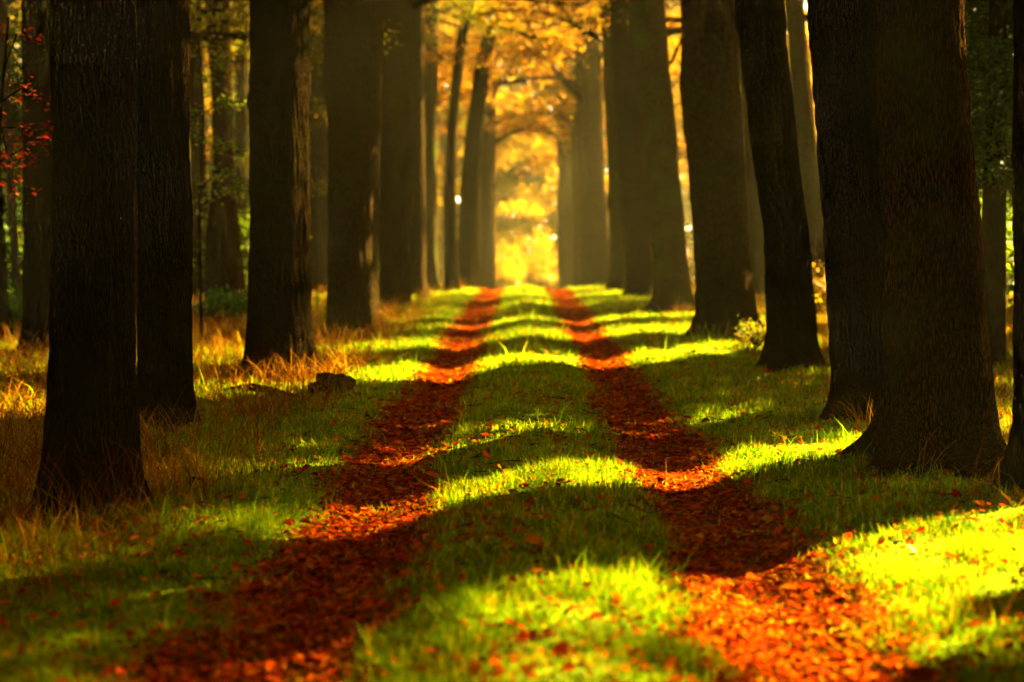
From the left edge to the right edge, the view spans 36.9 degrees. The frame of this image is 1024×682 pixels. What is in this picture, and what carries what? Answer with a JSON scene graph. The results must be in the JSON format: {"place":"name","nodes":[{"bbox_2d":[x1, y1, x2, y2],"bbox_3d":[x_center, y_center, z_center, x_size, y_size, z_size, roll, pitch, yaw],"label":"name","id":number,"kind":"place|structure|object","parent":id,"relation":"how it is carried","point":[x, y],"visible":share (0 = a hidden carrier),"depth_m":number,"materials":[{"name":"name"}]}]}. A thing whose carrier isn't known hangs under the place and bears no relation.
{"place":"outdoors","nodes":[
{"label":"outdoors","id":0,"kind":"place"},
{"bbox_2d":[19,0,807,283],"label":"sky","id":1,"kind":"structure","parent":0,"point":[806,7],"materials":[{"name":"white"}]},
{"bbox_2d":[0,282,1023,681],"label":"ground","id":2,"kind":"structure","parent":0,"point":[234,600],"depth_m":8.26,"materials":[{"name":"green plant"}]},
{"bbox_2d":[0,152,19,340],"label":"forest tree","id":3,"kind":"object","parent":2,"relation":"on","point":[5,313],"visible":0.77,"depth_m":23.95,"materials":[{"name":"brown plant"}]},
{"bbox_2d":[0,0,21,325],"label":"forest tree","id":4,"kind":"object","parent":2,"relation":"on","point":[14,248],"visible":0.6,"depth_m":26.86,"materials":[{"name":"brown plant"}]},
{"bbox_2d":[0,0,22,295],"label":"spruce tree","id":5,"kind":"object","parent":2,"relation":"on","point":[15,80],"visible":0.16,"depth_m":36.08,"materials":[{"name":"green plant"}]},
{"bbox_2d":[0,43,22,280],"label":"spruce tree","id":6,"kind":"object","parent":2,"relation":"on","point":[3,173],"visible":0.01,"depth_m":40.73,"materials":[{"name":"green plant"}]},
{"bbox_2d":[8,279,22,325],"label":"fern bush","id":7,"kind":"object","parent":2,"relation":"on","point":[15,311],"visible":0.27,"depth_m":26.69,"materials":[{"name":"green plant"}]},
{"bbox_2d":[0,17,52,203],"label":"red sapling","id":8,"kind":"object","parent":2,"relation":"on","point":[2,100],"visible":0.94,"depth_m":15.39,"materials":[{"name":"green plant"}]},
{"bbox_2d":[13,0,53,352],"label":"forest tree","id":9,"kind":"object","parent":2,"relation":"on","point":[37,236],"visible":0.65,"depth_m":21.78,"materials":[{"name":"brown plant"}]},
{"bbox_2d":[25,0,154,519],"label":"avenue tree","id":10,"kind":"object","parent":2,"relation":"on","point":[91,371],"visible":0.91,"depth_m":9.05,"materials":[{"name":"brown plant"}]},
{"bbox_2d":[0,437,198,531],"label":"grass tuft","id":11,"kind":"object","parent":2,"relation":"on","point":[58,494],"visible":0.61,"depth_m":8.83,"materials":[{"name":"plant"}]},
{"bbox_2d":[0,415,230,534],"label":"grass tuft","id":12,"kind":"object","parent":2,"relation":"on","point":[119,514],"visible":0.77,"depth_m":8.61,"materials":[{"name":"plant"}]},
{"bbox_2d":[0,0,249,72],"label":"forest tree","id":13,"kind":"object","parent":2,"relation":"on","point":[233,1],"visible":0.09,"depth_m":38.25,"materials":[{"name":"green plant"}]},
{"bbox_2d":[35,391,271,511],"bbox_3d":[-2.168,0.684,9.302,1.690,0.758,1.373,0,4,0],"label":"grass tuft","id":14,"kind":"object","parent":2,"relation":"on","point":[152,486],"visible":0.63,"depth_m":9.28,"materials":[{"name":"plant"}]},
{"bbox_2d":[136,0,200,432],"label":"avenue tree","id":15,"kind":"object","parent":2,"relation":"on","point":[164,369],"visible":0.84,"depth_m":13.32,"materials":[{"name":"brown plant"}]},
{"bbox_2d":[7,0,403,323],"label":"forest tree","id":16,"kind":"object","parent":2,"relation":"on","point":[210,37],"visible":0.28,"depth_m":28.15,"materials":[{"name":"orange plant"}]},
{"bbox_2d":[203,49,212,169],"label":"forest tree","id":17,"kind":"object","parent":2,"relation":"on","point":[207,63],"visible":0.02,"depth_m":72.50,"materials":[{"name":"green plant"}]},
{"bbox_2d":[8,0,415,300],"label":"forest tree","id":18,"kind":"object","parent":2,"relation":"on","point":[195,94],"visible":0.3,"depth_m":37.68,"materials":[{"name":"brown plant"}]},
{"bbox_2d":[189,34,248,346],"bbox_3d":[-4.307,-2.185,23.020,1.406,4.766,1.175,0,4,0],"label":"green sapling","id":19,"kind":"object","parent":2,"relation":"on","point":[200,184],"visible":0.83,"depth_m":22.92,"materials":[{"name":"green plant"}]},
{"bbox_2d":[189,2,248,167],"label":"forest tree","id":20,"kind":"object","parent":2,"relation":"on","point":[206,87],"visible":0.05,"depth_m":51.33,"materials":[{"name":"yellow plant"}]},
{"bbox_2d":[192,284,247,322],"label":"fern bush","id":21,"kind":"object","parent":2,"relation":"on","point":[231,301],"visible":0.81,"depth_m":28.83,"materials":[{"name":"green plant"}]},
{"bbox_2d":[141,398,303,461],"bbox_3d":[-2.353,0.670,11.642,1.758,0.505,1.141,0,4,0],"label":"grass tuft","id":22,"kind":"object","parent":2,"relation":"on","point":[211,434],"visible":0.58,"depth_m":11.55,"materials":[{"name":"green plant"}]},
{"bbox_2d":[204,0,246,317],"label":"forest tree","id":23,"kind":"object","parent":2,"relation":"on","point":[223,263],"visible":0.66,"depth_m":30.68,"materials":[{"name":"brown plant"}]},
{"bbox_2d":[202,1,249,277],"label":"forest tree","id":24,"kind":"object","parent":2,"relation":"on","point":[241,76],"visible":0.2,"depth_m":51.55,"materials":[{"name":"brown plant"}]},
{"bbox_2d":[203,7,249,244],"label":"forest tree","id":25,"kind":"object","parent":2,"relation":"on","point":[207,120],"visible":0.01,"depth_m":71.02,"materials":[{"name":"green plant"}]},
{"bbox_2d":[206,97,249,253],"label":"spruce tree","id":26,"kind":"object","parent":2,"relation":"on","point":[211,166],"visible":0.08,"depth_m":63.38,"materials":[{"name":"green plant"}]},
{"bbox_2d":[193,180,311,299],"bbox_3d":[-6.387,-2.352,36.966,3.081,3.081,2.976,0,4,0],"label":"understory bush","id":27,"kind":"object","parent":2,"relation":"on","point":[246,222],"visible":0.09,"depth_m":36.91,"materials":[{"name":"green plant"}]},
{"bbox_2d":[149,348,361,438],"bbox_3d":[-2.175,0.411,13.154,1.840,0.808,1.170,-3,5,-34],"label":"grass tuft","id":28,"kind":"object","parent":2,"relation":"on","point":[255,404],"visible":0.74,"depth_m":13.12,"materials":[{"name":"plant"}]},
{"bbox_2d":[222,383,292,394],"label":"fallen branch","id":29,"kind":"object","parent":2,"relation":"on","point":[252,386],"visible":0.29,"depth_m":16.28,"materials":[{"name":"brown wood"}]},
{"bbox_2d":[198,352,357,384],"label":"grass tuft","id":30,"kind":"object","parent":2,"relation":"on","point":[268,372],"visible":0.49,"depth_m":17.20,"materials":[{"name":"plant"}]},
{"bbox_2d":[195,349,361,407],"bbox_3d":[-2.454,0.349,15.541,2.132,0.629,1.636,-1,4,-13],"label":"grass tuft","id":31,"kind":"object","parent":2,"relation":"on","point":[264,382],"visible":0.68,"depth_m":15.61,"materials":[{"name":"plant"}]},
{"bbox_2d":[235,0,324,383],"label":"avenue tree","id":32,"kind":"object","parent":2,"relation":"on","point":[279,312],"visible":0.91,"depth_m":17.68,"materials":[{"name":"brown plant"}]},
{"bbox_2d":[310,3,327,306],"bbox_3d":[-4.180,-3.910,34.004,1.148,7.057,1.383,-1,4,-16],"label":"orange sapling","id":33,"kind":"object","parent":2,"relation":"on","point":[316,117],"visible":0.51,"depth_m":33.85,"materials":[{"name":"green plant"}]},
{"bbox_2d":[307,372,355,393],"bbox_3d":[-1.884,0.442,16.018,0.384,0.239,0.498,-4,5,-43],"label":"cut log","id":34,"kind":"object","parent":2,"relation":"on","point":[325,375],"visible":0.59,"depth_m":15.93,"materials":[{"name":"brown wood"}]},
{"bbox_2d":[204,2,467,133],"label":"forest tree","id":35,"kind":"object","parent":2,"relation":"on","point":[444,113],"visible":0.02,"depth_m":63.84,"materials":[{"name":"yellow plant"}]},
{"bbox_2d":[205,6,468,231],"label":"forest tree","id":36,"kind":"object","parent":2,"relation":"on","point":[327,150],"depth_m":67.17,"materials":[{"name":"orange plant"}]},
{"bbox_2d":[298,384,395,399],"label":"grass tuft","id":37,"kind":"object","parent":2,"relation":"on","point":[352,393],"visible":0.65,"depth_m":15.48,"materials":[{"name":"green plant"}]},
{"bbox_2d":[314,319,381,345],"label":"grass tuft","id":38,"kind":"object","parent":2,"relation":"on","point":[344,335],"visible":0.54,"depth_m":23.56,"materials":[{"name":"plant"}]},
{"bbox_2d":[370,76,382,322],"bbox_3d":[-2.987,-9.265,27.658,11.253,18.492,10.670,0,4,0],"label":"avenue tree","id":39,"kind":"object","parent":2,"relation":"on","point":[374,296],"visible":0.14,"depth_m":28.84,"materials":[{"name":"brown plant"}]},
{"bbox_2d":[314,310,439,335],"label":"grass tuft","id":40,"kind":"object","parent":2,"relation":"on","point":[396,323],"visible":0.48,"depth_m":25.47,"materials":[{"name":"plant"}]},
{"bbox_2d":[248,2,514,141],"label":"forest tree","id":41,"kind":"object","parent":2,"relation":"on","point":[464,104],"visible":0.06,"depth_m":69.17,"materials":[{"name":"orange plant"}]},
{"bbox_2d":[1,0,816,289],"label":"wood","id":42,"kind":"object","parent":2,"relation":"on","point":[687,216],"visible":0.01,"depth_m":122.09,"materials":[{"name":"yellow plant"}]},
{"bbox_2d":[310,0,535,296],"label":"avenue tree","id":43,"kind":"object","parent":2,"relation":"on","point":[419,43],"visible":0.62,"depth_m":41.58,"materials":[{"name":"brown plant"}]},
{"bbox_2d":[437,234,443,282],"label":"golden bush","id":44,"kind":"object","parent":2,"relation":"on","point":[440,265],"visible":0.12,"depth_m":109.45,"materials":[{"name":"yellow plant"}]},
{"bbox_2d":[378,8,502,270],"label":"forest tree","id":45,"kind":"object","parent":2,"relation":"on","point":[443,183],"visible":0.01,"depth_m":86.08,"materials":[{"name":"orange plant"}]},
{"bbox_2d":[437,164,461,231],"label":"forest tree","id":46,"kind":"object","parent":2,"relation":"on","point":[440,175],"visible":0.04,"depth_m":101.45,"materials":[{"name":"yellow plant"}]},
{"bbox_2d":[426,0,475,291],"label":"avenue tree","id":47,"kind":"object","parent":2,"relation":"on","point":[451,274],"visible":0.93,"depth_m":44.66,"materials":[{"name":"brown plant"}]},
{"bbox_2d":[437,47,466,138],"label":"forest tree","id":48,"kind":"object","parent":2,"relation":"on","point":[441,128],"visible":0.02,"depth_m":78.63,"materials":[{"name":"orange plant"}]},
{"bbox_2d":[310,0,597,291],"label":"avenue tree","id":49,"kind":"object","parent":2,"relation":"on","point":[431,96],"visible":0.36,"depth_m":45.59,"materials":[{"name":"orange plant"}]},
{"bbox_2d":[320,0,605,340],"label":"avenue tree","id":50,"kind":"object","parent":2,"relation":"on","point":[353,36],"visible":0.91,"depth_m":24.58,"materials":[{"name":"brown plant"}]},
{"bbox_2d":[437,13,506,173],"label":"forest tree","id":51,"kind":"object","parent":2,"relation":"on","point":[440,158],"visible":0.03,"depth_m":86.75,"materials":[{"name":"orange plant"}]},
{"bbox_2d":[317,0,628,307],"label":"avenue tree","id":52,"kind":"object","parent":2,"relation":"on","point":[395,268],"visible":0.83,"depth_m":35.54,"materials":[{"name":"brown plant"}]},
{"bbox_2d":[437,12,519,272],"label":"forest tree","id":53,"kind":"object","parent":2,"relation":"on","point":[441,192],"visible":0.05,"depth_m":91.64,"materials":[{"name":"orange plant"}]},
{"bbox_2d":[437,46,533,231],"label":"forest tree","id":54,"kind":"object","parent":2,"relation":"on","point":[459,167],"visible":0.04,"depth_m":117.99,"materials":[{"name":"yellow plant"}]},
{"bbox_2d":[437,72,551,235],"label":"forest tree","id":55,"kind":"object","parent":2,"relation":"on","point":[507,146],"visible":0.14,"depth_m":107.63,"materials":[{"name":"yellow plant"}]},
{"bbox_2d":[397,474,599,541],"bbox_3d":[-0.086,0.871,8.005,1.174,0.387,0.613,0,4,0],"label":"grass tuft","id":56,"kind":"object","parent":2,"relation":"on","point":[478,522],"visible":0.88,"depth_m":7.99,"materials":[{"name":"plant"}]},
{"bbox_2d":[456,48,555,251],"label":"forest tree","id":57,"kind":"object","parent":2,"relation":"on","point":[531,230],"visible":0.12,"depth_m":121.18,"materials":[{"name":"yellow plant"}]},
{"bbox_2d":[0,284,1023,681],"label":"leaf litter","id":58,"kind":"object","parent":2,"relation":"on","point":[754,578],"visible":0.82,"depth_m":7.62,"materials":[{"name":"orange plant"}]},
{"bbox_2d":[202,0,529,293],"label":"forest tree","id":59,"kind":"object","parent":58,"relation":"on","point":[321,169],"visible":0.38,"depth_m":43.62,"materials":[{"name":"brown plant"}]},
{"bbox_2d":[0,278,1023,617],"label":"dry grass","id":60,"kind":"structure","parent":2,"relation":"on","point":[38,374],"depth_m":13.58,"materials":[{"name":"plant"}]},
{"bbox_2d":[495,230,533,287],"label":"golden bush","id":61,"kind":"object","parent":2,"relation":"on","point":[504,273],"visible":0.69,"depth_m":93.87,"materials":[{"name":"yellow plant"}]},
{"bbox_2d":[437,0,606,288],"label":"avenue tree","id":62,"kind":"object","parent":2,"relation":"on","point":[487,253],"visible":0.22,"depth_m":65.37,"materials":[{"name":"orange plant"}]},
{"bbox_2d":[497,251,546,286],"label":"golden bush","id":63,"kind":"object","parent":2,"relation":"on","point":[516,277],"visible":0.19,"depth_m":116.34,"materials":[{"name":"yellow plant"}]},
{"bbox_2d":[506,217,556,285],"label":"golden bush","id":64,"kind":"object","parent":2,"relation":"on","point":[521,264],"visible":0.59,"depth_m":101.28,"materials":[{"name":"yellow plant"}]},
{"bbox_2d":[463,3,604,288],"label":"avenue tree","id":65,"kind":"object","parent":2,"relation":"on","point":[564,242],"visible":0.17,"depth_m":73.46,"materials":[{"name":"orange plant"}]},
{"bbox_2d":[512,250,557,287],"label":"golden bush","id":66,"kind":"object","parent":2,"relation":"on","point":[555,268],"visible":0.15,"depth_m":106.44,"materials":[{"name":"yellow plant"}]},
{"bbox_2d":[518,228,557,286],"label":"golden bush","id":67,"kind":"object","parent":2,"relation":"on","point":[537,268],"visible":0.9,"depth_m":97.14,"materials":[{"name":"yellow plant"}]},
{"bbox_2d":[496,64,607,220],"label":"forest tree","id":68,"kind":"object","parent":2,"relation":"on","point":[535,213],"visible":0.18,"depth_m":95.12,"materials":[{"name":"yellow plant"}]},
{"bbox_2d":[495,70,608,224],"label":"forest tree","id":69,"kind":"object","parent":2,"relation":"on","point":[543,191],"visible":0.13,"depth_m":102.14,"materials":[{"name":"yellow plant"}]},
{"bbox_2d":[497,83,607,243],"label":"forest tree","id":70,"kind":"object","parent":2,"relation":"on","point":[554,215],"visible":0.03,"depth_m":120.35,"materials":[{"name":"yellow plant"}]},
{"bbox_2d":[452,535,653,588],"bbox_3d":[0.189,1.003,7.024,0.916,0.267,0.617,0,4,0],"label":"grass tuft","id":71,"kind":"object","parent":2,"relation":"on","point":[565,563],"visible":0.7,"depth_m":6.98,"materials":[{"name":"green plant"}]},
{"bbox_2d":[432,0,680,289],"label":"avenue tree","id":72,"kind":"object","parent":2,"relation":"on","point":[617,275],"visible":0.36,"depth_m":44.44,"materials":[{"name":"brown plant"}]},
{"bbox_2d":[437,0,680,286],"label":"avenue tree","id":73,"kind":"object","parent":2,"relation":"on","point":[466,90],"visible":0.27,"depth_m":55.47,"materials":[{"name":"brown plant"}]},
{"bbox_2d":[445,0,680,286],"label":"avenue tree","id":74,"kind":"object","parent":2,"relation":"on","point":[590,99],"visible":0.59,"depth_m":54.33,"materials":[{"name":"brown plant"}]},
{"bbox_2d":[458,0,671,287],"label":"avenue tree","id":75,"kind":"object","parent":2,"relation":"on","point":[469,231],"visible":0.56,"depth_m":47.55,"materials":[{"name":"brown plant"}]},
{"bbox_2d":[457,3,685,287],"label":"avenue tree","id":76,"kind":"object","parent":2,"relation":"on","point":[576,243],"visible":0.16,"depth_m":63.55,"materials":[{"name":"orange plant"}]},
{"bbox_2d":[515,14,687,186],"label":"forest tree","id":77,"kind":"object","parent":2,"relation":"on","point":[681,174],"visible":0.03,"depth_m":89.64,"materials":[{"name":"orange plant"}]},
{"bbox_2d":[521,1,681,134],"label":"forest tree","id":78,"kind":"object","parent":2,"relation":"on","point":[678,75],"visible":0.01,"depth_m":72.53,"materials":[{"name":"orange plant"}]},
{"bbox_2d":[603,38,688,189],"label":"forest tree","id":79,"kind":"object","parent":2,"relation":"on","point":[682,170],"depth_m":82.57,"materials":[{"name":"orange plant"}]},
{"bbox_2d":[504,0,809,296],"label":"avenue tree","id":80,"kind":"object","parent":2,"relation":"on","point":[634,200],"visible":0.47,"depth_m":39.47,"materials":[{"name":"brown plant"}]},
{"bbox_2d":[629,0,694,311],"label":"avenue tree","id":81,"kind":"object","parent":2,"relation":"on","point":[651,32],"visible":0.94,"depth_m":32.01,"materials":[{"name":"brown plant"}]},
{"bbox_2d":[567,0,811,295],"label":"forest tree","id":82,"kind":"object","parent":2,"relation":"on","point":[756,237],"visible":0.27,"depth_m":39.66,"materials":[{"name":"brown plant"}]},
{"bbox_2d":[688,263,695,284],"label":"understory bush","id":83,"kind":"object","parent":2,"relation":"on","point":[692,275],"visible":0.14,"depth_m":56.85,"materials":[{"name":"orange plant"}]},
{"bbox_2d":[641,320,755,340],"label":"grass tuft","id":84,"kind":"object","parent":2,"relation":"on","point":[705,331],"visible":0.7,"depth_m":23.53,"materials":[{"name":"green plant"}]},
{"bbox_2d":[603,0,816,192],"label":"forest tree","id":85,"kind":"object","parent":2,"relation":"on","point":[677,108],"visible":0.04,"depth_m":62.02,"materials":[{"name":"orange plant"}]},
{"bbox_2d":[662,453,773,485],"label":"grass tuft","id":86,"kind":"object","parent":2,"relation":"on","point":[724,469],"visible":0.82,"depth_m":10.38,"materials":[{"name":"plant"}]},
{"bbox_2d":[679,0,765,340],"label":"avenue tree","id":87,"kind":"object","parent":2,"relation":"on","point":[709,89],"visible":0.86,"depth_m":23.82,"materials":[{"name":"brown plant"}]},
{"bbox_2d":[664,0,825,297],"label":"forest tree","id":88,"kind":"object","parent":2,"relation":"on","point":[798,56],"visible":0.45,"depth_m":33.52,"materials":[{"name":"brown plant"}]},
{"bbox_2d":[735,315,765,348],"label":"bush","id":89,"kind":"object","parent":2,"relation":"on","point":[750,331],"visible":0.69,"depth_m":21.48,"materials":[{"name":"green plant"}]},
{"bbox_2d":[735,0,829,372],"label":"avenue tree","id":90,"kind":"object","parent":2,"relation":"on","point":[791,336],"visible":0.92,"depth_m":18.00,"materials":[{"name":"brown plant"}]},
{"bbox_2d":[760,260,826,314],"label":"orange bush","id":91,"kind":"object","parent":2,"relation":"on","point":[820,291],"visible":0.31,"depth_m":29.70,"materials":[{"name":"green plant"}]},
{"bbox_2d":[776,357,830,380],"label":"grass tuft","id":92,"kind":"object","parent":2,"relation":"on","point":[812,369],"visible":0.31,"depth_m":17.06,"materials":[{"name":"plant"}]},
{"bbox_2d":[807,0,886,422],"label":"avenue tree","id":93,"kind":"object","parent":2,"relation":"on","point":[842,47],"visible":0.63,"depth_m":12.99,"materials":[{"name":"brown plant"}]},
{"bbox_2d":[841,391,875,432],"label":"grass tuft","id":94,"kind":"object","parent":2,"relation":"on","point":[855,417],"visible":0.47,"depth_m":12.37,"materials":[{"name":"plant"}]},
{"bbox_2d":[833,0,1006,480],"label":"avenue tree","id":95,"kind":"object","parent":2,"relation":"on","point":[937,372],"visible":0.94,"depth_m":10.28,"materials":[{"name":"brown plant"}]},
{"bbox_2d":[837,541,1023,647],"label":"grass tuft","id":96,"kind":"object","parent":2,"relation":"on","point":[970,597],"visible":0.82,"depth_m":6.24,"materials":[{"name":"plant"}]},
{"bbox_2d":[888,427,1002,479],"bbox_3d":[2.988,0.703,10.166,1.025,0.443,0.851,0,4,0],"label":"grass tuft","id":97,"kind":"object","parent":2,"relation":"on","point":[935,455],"visible":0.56,"depth_m":10.09,"materials":[{"name":"plant"}]},
{"bbox_2d":[964,0,1013,364],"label":"spruce tree","id":98,"kind":"object","parent":2,"relation":"on","point":[992,63],"visible":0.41,"depth_m":18.70,"materials":[{"name":"green plant"}]},
{"bbox_2d":[965,1,1012,200],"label":"spruce tree","id":99,"kind":"object","parent":2,"relation":"on","point":[1009,39],"visible":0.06,"depth_m":22.32,"materials":[{"name":"green plant"}]},
{"bbox_2d":[964,3,1013,293],"bbox_3d":[10.291,-8.072,33.794,2.031,14.788,1.979,0,4,0],"label":"spruce tree","id":100,"kind":"object","parent":2,"relation":"on","point":[968,18],"visible":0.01,"depth_m":33.61,"materials":[{"name":"green plant"}]},
{"bbox_2d":[978,189,1013,309],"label":"holly bush","id":101,"kind":"object","parent":2,"relation":"on","point":[1008,258],"visible":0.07,"depth_m":25.11,"materials":[{"name":"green plant"}]},
{"bbox_2d":[997,391,1011,443],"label":"grass tuft","id":102,"kind":"object","parent":2,"relation":"on","point":[1005,436],"visible":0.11,"depth_m":11.10,"materials":[{"name":"plant"}]},
{"bbox_2d":[988,0,1023,496],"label":"avenue tree","id":103,"kind":"object","parent":2,"relation":"on","point":[1012,463],"visible":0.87,"depth_m":9.31,"materials":[{"name":"brown plant"}]},
{"bbox_2d":[1006,35,1013,309],"bbox_3d":[10.291,-7.408,28.422,2.644,14.308,2.614,0,4,0],"label":"spruce tree","id":104,"kind":"object","parent":2,"relation":"on","point":[1011,301],"visible":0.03,"depth_m":29.43,"materials":[{"name":"green plant"}]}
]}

